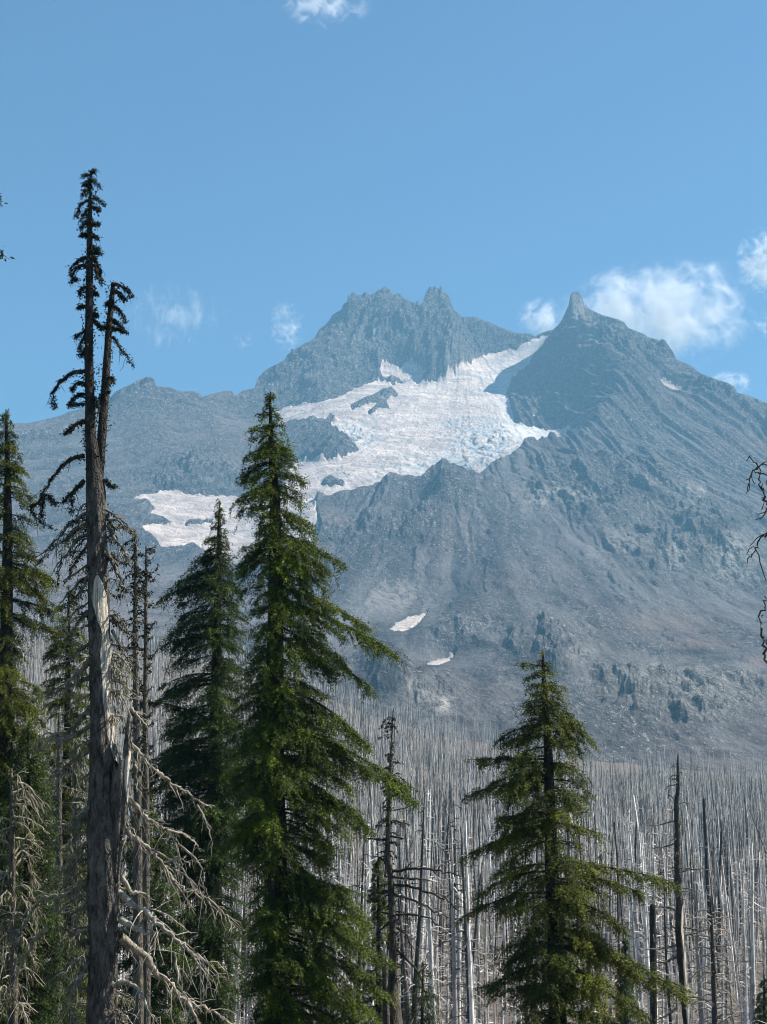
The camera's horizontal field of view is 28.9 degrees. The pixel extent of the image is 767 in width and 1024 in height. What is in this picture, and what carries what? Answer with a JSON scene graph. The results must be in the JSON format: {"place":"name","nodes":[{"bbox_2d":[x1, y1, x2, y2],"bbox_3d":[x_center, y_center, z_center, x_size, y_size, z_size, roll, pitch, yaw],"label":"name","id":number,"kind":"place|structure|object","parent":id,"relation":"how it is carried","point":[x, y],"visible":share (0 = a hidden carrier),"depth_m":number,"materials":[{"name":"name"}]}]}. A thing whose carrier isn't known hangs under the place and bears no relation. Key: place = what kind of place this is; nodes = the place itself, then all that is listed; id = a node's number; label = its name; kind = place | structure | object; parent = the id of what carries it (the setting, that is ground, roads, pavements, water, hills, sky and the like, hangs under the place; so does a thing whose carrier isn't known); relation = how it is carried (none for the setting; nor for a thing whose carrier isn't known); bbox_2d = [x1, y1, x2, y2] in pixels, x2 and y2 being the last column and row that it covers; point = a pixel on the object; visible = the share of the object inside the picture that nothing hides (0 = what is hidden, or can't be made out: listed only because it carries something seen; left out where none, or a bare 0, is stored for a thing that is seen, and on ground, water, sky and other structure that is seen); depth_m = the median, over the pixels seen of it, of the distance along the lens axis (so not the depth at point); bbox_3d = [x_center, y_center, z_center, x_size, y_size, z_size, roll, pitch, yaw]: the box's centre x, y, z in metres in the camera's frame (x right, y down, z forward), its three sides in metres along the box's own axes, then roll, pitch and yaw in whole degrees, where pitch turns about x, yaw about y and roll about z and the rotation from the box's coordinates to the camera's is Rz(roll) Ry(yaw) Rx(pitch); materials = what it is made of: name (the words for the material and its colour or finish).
{"place":"outdoors","nodes":[
{"label":"outdoors","id":0,"kind":"place"},
{"bbox_2d":[0,285,766,774],"bbox_3d":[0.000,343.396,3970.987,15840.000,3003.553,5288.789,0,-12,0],"label":"mountain","id":1,"kind":"structure","parent":0,"point":[606,565],"depth_m":3278.26,"materials":[{"name":"stone"}]},
{"bbox_2d":[134,488,318,565],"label":"glacier","id":2,"kind":"object","parent":1,"relation":"on","point":[178,509],"visible":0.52,"depth_m":3630.17,"materials":[{"name":"snow"}]},
{"bbox_2d":[389,612,426,631],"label":"snow patch","id":3,"kind":"object","parent":1,"relation":"on","point":[408,623],"visible":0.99,"depth_m":2530.87,"materials":[{"name":"snow"}]},
{"bbox_2d":[276,335,582,503],"bbox_3d":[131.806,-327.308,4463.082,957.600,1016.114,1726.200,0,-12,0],"label":"glacier","id":4,"kind":"object","parent":1,"relation":"on","point":[420,428],"visible":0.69,"depth_m":4554.50,"materials":[{"name":"snow"}]},
{"bbox_2d":[372,358,425,383],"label":"glacier","id":5,"kind":"object","parent":4,"relation":"attached to","point":[410,370],"visible":0.91,"depth_m":5094.96,"materials":[{"name":"snow"}]},
{"bbox_2d":[427,652,453,664],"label":"snow patch","id":6,"kind":"object","parent":1,"relation":"on","point":[440,661],"visible":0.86,"depth_m":2238.84,"materials":[{"name":"snow"}]},
{"bbox_2d":[661,377,681,389],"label":"snow patch","id":7,"kind":"object","parent":1,"relation":"on","point":[669,384],"visible":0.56,"depth_m":4709.74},
{"bbox_2d":[0,0,766,422],"label":"sky","id":8,"kind":"structure","parent":0,"point":[261,165],"materials":[{"name":"blue"}]},
{"bbox_2d":[13,636,766,1023],"bbox_3d":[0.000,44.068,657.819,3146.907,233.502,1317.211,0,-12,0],"label":"ground","id":9,"kind":"structure","parent":0,"point":[493,1014],"depth_m":832.65,"materials":[{"name":"soil"}]},
{"bbox_2d":[0,768,50,1023],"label":"dead tree","id":10,"kind":"object","parent":9,"relation":"on","point":[15,1008],"visible":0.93,"depth_m":30.42,"materials":[{"name":"wood"}]},
{"bbox_2d":[0,408,68,1023],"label":"hemlock tree","id":11,"kind":"object","parent":9,"relation":"on","point":[10,572],"visible":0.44,"depth_m":52.29,"materials":[{"name":"green plant"}]},
{"bbox_2d":[0,721,82,1023],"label":"hemlock tree","id":12,"kind":"object","parent":9,"relation":"on","point":[43,1014],"visible":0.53,"depth_m":31.87,"materials":[{"name":"green plant"}]},
{"bbox_2d":[6,712,88,1023],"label":"dead tree","id":13,"kind":"object","parent":9,"relation":"on","point":[59,790],"visible":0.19,"depth_m":41.08,"materials":[{"name":"wood"}]},
{"bbox_2d":[30,585,89,1023],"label":"hemlock tree","id":14,"kind":"object","parent":9,"relation":"on","point":[65,701],"visible":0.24,"depth_m":64.98,"materials":[{"name":"green plant"}]},
{"bbox_2d":[47,723,88,1023],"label":"dead tree","id":15,"kind":"object","parent":9,"relation":"on","point":[73,1018],"visible":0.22,"depth_m":45.81,"materials":[{"name":"wood"}]},
{"bbox_2d":[0,168,242,1023],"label":"dead tree","id":16,"kind":"object","parent":9,"relation":"on","point":[104,819],"visible":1,"depth_m":29.63,"materials":[{"name":"wood"}]},
{"bbox_2d":[120,530,153,1023],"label":"dead tree","id":17,"kind":"object","parent":9,"relation":"on","point":[137,870],"visible":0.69,"depth_m":39.46,"materials":[{"name":"wood"}]},
{"bbox_2d":[130,544,159,1023],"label":"dead tree","id":18,"kind":"object","parent":9,"relation":"on","point":[146,876],"visible":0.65,"depth_m":40.47,"materials":[{"name":"wood"}]},
{"bbox_2d":[117,790,199,1023],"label":"hemlock tree","id":19,"kind":"object","parent":9,"relation":"on","point":[159,993],"visible":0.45,"depth_m":48.06,"materials":[{"name":"green plant"}]},
{"bbox_2d":[131,498,258,1023],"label":"hemlock tree","id":20,"kind":"object","parent":9,"relation":"on","point":[207,769],"visible":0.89,"depth_m":58.51,"materials":[{"name":"green plant"}]},
{"bbox_2d":[230,871,252,1023],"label":"snag","id":21,"kind":"object","parent":9,"relation":"on","point":[242,913],"visible":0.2,"depth_m":108.16,"materials":[{"name":"grey wood"}]},
{"bbox_2d":[234,870,251,1023],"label":"snag","id":22,"kind":"object","parent":9,"relation":"on","point":[242,969],"visible":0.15,"depth_m":134.43,"materials":[{"name":"grey wood"}]},
{"bbox_2d":[236,871,253,1023],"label":"snag","id":23,"kind":"object","parent":9,"relation":"on","point":[245,1021],"visible":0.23,"depth_m":127.23,"materials":[{"name":"grey wood"}]},
{"bbox_2d":[212,391,425,1023],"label":"hemlock tree","id":24,"kind":"object","parent":9,"relation":"on","point":[264,828],"visible":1,"depth_m":46.76,"materials":[{"name":"green plant"}]},
{"bbox_2d":[321,815,344,1017],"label":"snag","id":25,"kind":"object","parent":9,"relation":"on","point":[332,876],"visible":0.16,"depth_m":109.61,"materials":[{"name":"grey wood"}]},
{"bbox_2d":[325,833,361,1012],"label":"snag","id":26,"kind":"object","parent":9,"relation":"on","point":[339,868],"visible":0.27,"depth_m":116.22,"materials":[{"name":"grey wood"}]},
{"bbox_2d":[343,838,371,1023],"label":"snag","id":27,"kind":"object","parent":9,"relation":"on","point":[362,897],"visible":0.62,"depth_m":99.84,"materials":[{"name":"grey wood"}]},
{"bbox_2d":[352,847,374,1021],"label":"snag","id":28,"kind":"object","parent":9,"relation":"on","point":[364,907],"visible":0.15,"depth_m":134.87,"materials":[{"name":"grey wood"}]},
{"bbox_2d":[354,824,375,1022],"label":"snag","id":29,"kind":"object","parent":9,"relation":"on","point":[368,888],"visible":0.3,"depth_m":105.29,"materials":[{"name":"grey wood"}]},
{"bbox_2d":[363,837,381,1005],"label":"snag","id":30,"kind":"object","parent":9,"relation":"on","point":[373,845],"visible":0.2,"depth_m":124.91,"materials":[{"name":"grey wood"}]},
{"bbox_2d":[356,858,396,1023],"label":"young conifer","id":31,"kind":"object","parent":9,"relation":"on","point":[379,905],"visible":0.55,"depth_m":63.51,"materials":[{"name":"green plant"}]},
{"bbox_2d":[13,607,766,1020],"bbox_3d":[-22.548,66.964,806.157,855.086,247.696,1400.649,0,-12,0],"label":"snags","id":32,"kind":"object","parent":9,"relation":"on","point":[707,823],"visible":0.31,"depth_m":542.82,"materials":[{"name":"grey wood"}]},
{"bbox_2d":[395,860,410,1023],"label":"snag","id":33,"kind":"object","parent":9,"relation":"on","point":[401,991],"visible":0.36,"depth_m":106.04,"materials":[{"name":"grey wood"}]},
{"bbox_2d":[396,838,415,1023],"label":"snag","id":34,"kind":"object","parent":9,"relation":"on","point":[406,906],"visible":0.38,"depth_m":120.45,"materials":[{"name":"grey wood"}]},
{"bbox_2d":[399,891,417,1003],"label":"snag","id":35,"kind":"object","parent":9,"relation":"on","point":[409,973],"visible":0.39,"depth_m":154.65,"materials":[{"name":"grey wood"}]},
{"bbox_2d":[396,865,421,1023],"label":"snag","id":36,"kind":"object","parent":9,"relation":"on","point":[405,984],"visible":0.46,"depth_m":101.42,"materials":[{"name":"grey wood"}]},
{"bbox_2d":[358,708,461,1023],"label":"dead tree","id":37,"kind":"object","parent":9,"relation":"on","point":[390,985],"visible":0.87,"depth_m":53.15,"materials":[{"name":"wood"}]},
{"bbox_2d":[401,909,425,1021],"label":"snag","id":38,"kind":"object","parent":9,"relation":"on","point":[412,968],"visible":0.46,"depth_m":103.55,"materials":[{"name":"grey wood"}]},
{"bbox_2d":[399,792,439,1023],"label":"snag","id":39,"kind":"object","parent":9,"relation":"on","point":[417,948],"visible":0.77,"depth_m":96.03,"materials":[{"name":"grey wood"}]},
{"bbox_2d":[410,878,435,1023],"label":"snag","id":40,"kind":"object","parent":9,"relation":"on","point":[426,943],"visible":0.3,"depth_m":125.18,"materials":[{"name":"grey wood"}]},
{"bbox_2d":[402,961,445,1023],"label":"young conifer","id":41,"kind":"object","parent":9,"relation":"on","point":[422,999],"visible":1,"depth_m":51.53,"materials":[{"name":"green plant"}]},
{"bbox_2d":[398,790,449,1022],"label":"snag","id":42,"kind":"object","parent":9,"relation":"on","point":[423,901],"visible":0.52,"depth_m":127.31,"materials":[{"name":"grey wood"}]},
{"bbox_2d":[83,914,765,1023],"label":"deadfall","id":43,"kind":"object","parent":9,"relation":"on","point":[534,976],"visible":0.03,"depth_m":209.09,"materials":[{"name":"grey wood"}]},
{"bbox_2d":[404,840,450,1023],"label":"snag","id":44,"kind":"object","parent":9,"relation":"on","point":[430,956],"visible":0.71,"depth_m":99.83,"materials":[{"name":"grey wood"}]},
{"bbox_2d":[433,890,445,1022],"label":"snag","id":45,"kind":"object","parent":9,"relation":"on","point":[435,899],"visible":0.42,"depth_m":145.16,"materials":[{"name":"grey wood"}]},
{"bbox_2d":[427,823,456,1009],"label":"snag","id":46,"kind":"object","parent":9,"relation":"on","point":[437,929],"visible":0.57,"depth_m":140.38,"materials":[{"name":"grey wood"}]},
{"bbox_2d":[443,950,451,1023],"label":"snag","id":47,"kind":"object","parent":9,"relation":"on","point":[447,992],"visible":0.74,"depth_m":125.31,"materials":[{"name":"grey wood"}]},
{"bbox_2d":[433,827,468,1023],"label":"snag","id":48,"kind":"object","parent":9,"relation":"on","point":[454,1008],"visible":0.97,"depth_m":107.71,"materials":[{"name":"grey wood"}]},
{"bbox_2d":[440,907,462,1022],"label":"snag","id":49,"kind":"object","parent":9,"relation":"on","point":[447,981],"visible":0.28,"depth_m":131.95,"materials":[{"name":"grey wood"}]},
{"bbox_2d":[437,845,466,1023],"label":"snag","id":50,"kind":"object","parent":9,"relation":"on","point":[450,1015],"visible":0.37,"depth_m":131.55,"materials":[{"name":"grey wood"}]},
{"bbox_2d":[444,894,467,1023],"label":"snag","id":51,"kind":"object","parent":9,"relation":"on","point":[461,956],"visible":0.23,"depth_m":120.08,"materials":[{"name":"grey wood"}]},
{"bbox_2d":[435,800,483,1023],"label":"snag","id":52,"kind":"object","parent":9,"relation":"on","point":[454,846],"visible":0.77,"depth_m":113.62,"materials":[{"name":"grey wood"}]},
{"bbox_2d":[439,821,481,1023],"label":"snag","id":53,"kind":"object","parent":9,"relation":"on","point":[471,996],"visible":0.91,"depth_m":106.75,"materials":[{"name":"grey wood"}]},
{"bbox_2d":[441,876,482,1023],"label":"snag","id":54,"kind":"object","parent":9,"relation":"on","point":[458,955],"visible":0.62,"depth_m":113.62,"materials":[{"name":"grey wood"}]},
{"bbox_2d":[444,853,494,1022],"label":"snag","id":55,"kind":"object","parent":9,"relation":"on","point":[465,938],"visible":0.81,"depth_m":107.71,"materials":[{"name":"grey wood"}]},
{"bbox_2d":[461,875,486,1022],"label":"snag","id":56,"kind":"object","parent":9,"relation":"on","point":[473,965],"visible":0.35,"depth_m":132.39,"materials":[{"name":"grey wood"}]},
{"bbox_2d":[462,873,488,1023],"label":"snag","id":57,"kind":"object","parent":9,"relation":"on","point":[475,930],"visible":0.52,"depth_m":133.13,"materials":[{"name":"grey wood"}]},
{"bbox_2d":[466,865,496,1023],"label":"snag","id":58,"kind":"object","parent":9,"relation":"on","point":[485,957],"visible":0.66,"depth_m":140.89,"materials":[{"name":"grey wood"}]},
{"bbox_2d":[474,917,491,1022],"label":"snag","id":59,"kind":"object","parent":9,"relation":"on","point":[479,999],"visible":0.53,"depth_m":133.98,"materials":[{"name":"grey wood"}]},
{"bbox_2d":[477,894,498,1023],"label":"snag","id":60,"kind":"object","parent":9,"relation":"on","point":[487,975],"visible":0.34,"depth_m":151.79,"materials":[{"name":"grey wood"}]},
{"bbox_2d":[485,870,500,1023],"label":"snag","id":61,"kind":"object","parent":9,"relation":"on","point":[493,955],"visible":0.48,"depth_m":130.12,"materials":[{"name":"grey wood"}]},
{"bbox_2d":[500,871,519,1023],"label":"snag","id":62,"kind":"object","parent":9,"relation":"on","point":[514,1018],"visible":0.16,"depth_m":120.18,"materials":[{"name":"grey wood"}]},
{"bbox_2d":[453,649,696,1023],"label":"hemlock tree","id":63,"kind":"object","parent":9,"relation":"on","point":[554,992],"visible":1,"depth_m":44.21,"materials":[{"name":"green plant"}]},
{"bbox_2d":[574,802,618,1023],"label":"snag","id":64,"kind":"object","parent":9,"relation":"on","point":[586,923],"visible":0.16,"depth_m":105.68,"materials":[{"name":"grey wood"}]},
{"bbox_2d":[603,888,616,1023],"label":"snag","id":65,"kind":"object","parent":9,"relation":"on","point":[611,942],"visible":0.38,"depth_m":146.76,"materials":[{"name":"grey wood"}]},
{"bbox_2d":[601,852,631,1022],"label":"snag","id":66,"kind":"object","parent":9,"relation":"on","point":[618,917],"visible":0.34,"depth_m":122.64,"materials":[{"name":"grey wood"}]},
{"bbox_2d":[613,937,637,1023],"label":"young conifer","id":67,"kind":"object","parent":9,"relation":"on","point":[623,987],"visible":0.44,"depth_m":90.81,"materials":[{"name":"green plant"}]},
{"bbox_2d":[620,870,648,1023],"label":"snag","id":68,"kind":"object","parent":9,"relation":"on","point":[634,948],"visible":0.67,"depth_m":102.00,"materials":[{"name":"grey wood"}]},
{"bbox_2d":[620,810,649,1021],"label":"snag","id":69,"kind":"object","parent":9,"relation":"on","point":[631,942],"visible":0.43,"depth_m":145.74,"materials":[{"name":"grey wood"}]},
{"bbox_2d":[621,833,673,1023],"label":"snag","id":70,"kind":"object","parent":9,"relation":"on","point":[647,961],"visible":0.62,"depth_m":108.92,"materials":[{"name":"grey wood"}]},
{"bbox_2d":[638,833,663,1002],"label":"snag","id":71,"kind":"object","parent":9,"relation":"on","point":[648,922],"visible":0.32,"depth_m":148.25,"materials":[{"name":"grey wood"}]},
{"bbox_2d":[624,832,678,1023],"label":"snag","id":72,"kind":"object","parent":9,"relation":"on","point":[637,945],"visible":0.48,"depth_m":108.93,"materials":[{"name":"grey wood"}]},
{"bbox_2d":[644,904,669,1023],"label":"dead tree","id":73,"kind":"object","parent":9,"relation":"on","point":[653,958],"visible":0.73,"depth_m":84.50,"materials":[{"name":"wood"}]},
{"bbox_2d":[631,831,689,1023],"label":"snag","id":74,"kind":"object","parent":9,"relation":"on","point":[654,873],"visible":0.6,"depth_m":125.74,"materials":[{"name":"grey wood"}]},
{"bbox_2d":[644,862,689,1007],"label":"snag","id":75,"kind":"object","parent":9,"relation":"on","point":[669,972],"visible":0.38,"depth_m":151.75,"materials":[{"name":"grey wood"}]},
{"bbox_2d":[656,869,679,1023],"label":"snag","id":76,"kind":"object","parent":9,"relation":"on","point":[668,998],"visible":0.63,"depth_m":117.86,"materials":[{"name":"grey wood"}]},
{"bbox_2d":[641,795,695,1023],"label":"snag","id":77,"kind":"object","parent":9,"relation":"on","point":[667,932],"visible":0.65,"depth_m":121.49,"materials":[{"name":"grey wood"}]},
{"bbox_2d":[666,959,678,1023],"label":"snag","id":78,"kind":"object","parent":9,"relation":"on","point":[676,1011],"visible":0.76,"depth_m":107.06,"materials":[{"name":"grey wood"}]},
{"bbox_2d":[657,848,691,1023],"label":"snag","id":79,"kind":"object","parent":9,"relation":"on","point":[671,968],"visible":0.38,"depth_m":153.41,"materials":[{"name":"grey wood"}]},
{"bbox_2d":[644,754,713,1023],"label":"dead tree","id":80,"kind":"object","parent":9,"relation":"on","point":[680,956],"visible":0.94,"depth_m":69.54,"materials":[{"name":"wood"}]},
{"bbox_2d":[681,946,697,1023],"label":"snag","id":81,"kind":"object","parent":9,"relation":"on","point":[693,1013],"visible":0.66,"depth_m":137.65,"materials":[{"name":"grey wood"}]},
{"bbox_2d":[682,837,706,1023],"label":"snag","id":82,"kind":"object","parent":9,"relation":"on","point":[700,1012],"visible":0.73,"depth_m":98.05,"materials":[{"name":"grey wood"}]},
{"bbox_2d":[691,882,711,1023],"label":"snag","id":83,"kind":"object","parent":9,"relation":"on","point":[703,984],"visible":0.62,"depth_m":133.87,"materials":[{"name":"grey wood"}]},
{"bbox_2d":[688,881,717,1023],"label":"snag","id":84,"kind":"object","parent":9,"relation":"on","point":[700,971],"visible":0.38,"depth_m":103.10,"materials":[{"name":"grey wood"}]},
{"bbox_2d":[697,881,717,1023],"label":"snag","id":85,"kind":"object","parent":9,"relation":"on","point":[703,952],"visible":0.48,"depth_m":153.88,"materials":[{"name":"grey wood"}]},
{"bbox_2d":[694,872,731,1021],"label":"snag","id":86,"kind":"object","parent":9,"relation":"on","point":[709,927],"visible":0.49,"depth_m":140.87,"materials":[{"name":"grey wood"}]},
{"bbox_2d":[686,896,741,1023],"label":"dead tree","id":87,"kind":"object","parent":9,"relation":"on","point":[713,989],"visible":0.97,"depth_m":76.75,"materials":[{"name":"wood"}]},
{"bbox_2d":[709,895,730,1023],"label":"snag","id":88,"kind":"object","parent":9,"relation":"on","point":[722,1000],"visible":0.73,"depth_m":135.04,"materials":[{"name":"grey wood"}]},
{"bbox_2d":[721,950,739,1023],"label":"snag","id":89,"kind":"object","parent":9,"relation":"on","point":[732,1019],"visible":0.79,"depth_m":124.47,"materials":[{"name":"grey wood"}]},
{"bbox_2d":[726,896,742,1023],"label":"snag","id":90,"kind":"object","parent":9,"relation":"on","point":[735,954],"visible":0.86,"depth_m":145.61,"materials":[{"name":"grey wood"}]},
{"bbox_2d":[732,870,750,1023],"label":"snag","id":91,"kind":"object","parent":9,"relation":"on","point":[745,981],"visible":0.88,"depth_m":118.93,"materials":[{"name":"grey wood"}]},
{"bbox_2d":[726,858,758,1023],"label":"snag","id":92,"kind":"object","parent":9,"relation":"on","point":[743,1009],"visible":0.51,"depth_m":142.51,"materials":[{"name":"grey wood"}]},
{"bbox_2d":[735,903,759,1022],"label":"snag","id":93,"kind":"object","parent":9,"relation":"on","point":[747,972],"visible":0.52,"depth_m":133.51,"materials":[{"name":"grey wood"}]},
{"bbox_2d":[731,843,766,1023],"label":"snag","id":94,"kind":"object","parent":9,"relation":"on","point":[753,992],"visible":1,"depth_m":96.49,"materials":[{"name":"grey wood"}]},
{"bbox_2d":[737,892,761,1023],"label":"snag","id":95,"kind":"object","parent":9,"relation":"on","point":[749,942],"visible":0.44,"depth_m":125.99,"materials":[{"name":"grey wood"}]},
{"bbox_2d":[735,848,765,996],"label":"snag","id":96,"kind":"object","parent":9,"relation":"on","point":[750,912],"visible":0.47,"depth_m":153.34,"materials":[{"name":"grey wood"}]},
{"bbox_2d":[739,891,762,1009],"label":"snag","id":97,"kind":"object","parent":9,"relation":"on","point":[750,948],"visible":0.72,"depth_m":112.40,"materials":[{"name":"grey wood"}]},
{"bbox_2d":[746,456,766,663],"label":"dead tree","id":98,"kind":"object","parent":9,"relation":"on","point":[761,536],"visible":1,"depth_m":15.28,"materials":[{"name":"wood"}]},
{"bbox_2d":[752,974,766,1023],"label":"young conifer","id":99,"kind":"object","parent":9,"relation":"on","point":[762,1016],"visible":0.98,"depth_m":95.43,"materials":[{"name":"green plant"}]},
{"bbox_2d":[754,852,765,971],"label":"snag","id":100,"kind":"object","parent":9,"relation":"on","point":[761,909],"visible":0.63,"depth_m":153.60,"materials":[{"name":"grey wood"}]},
{"bbox_2d":[755,894,766,1002],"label":"snag","id":101,"kind":"object","parent":9,"relation":"on","point":[765,917],"visible":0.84,"depth_m":139.65,"materials":[{"name":"grey wood"}]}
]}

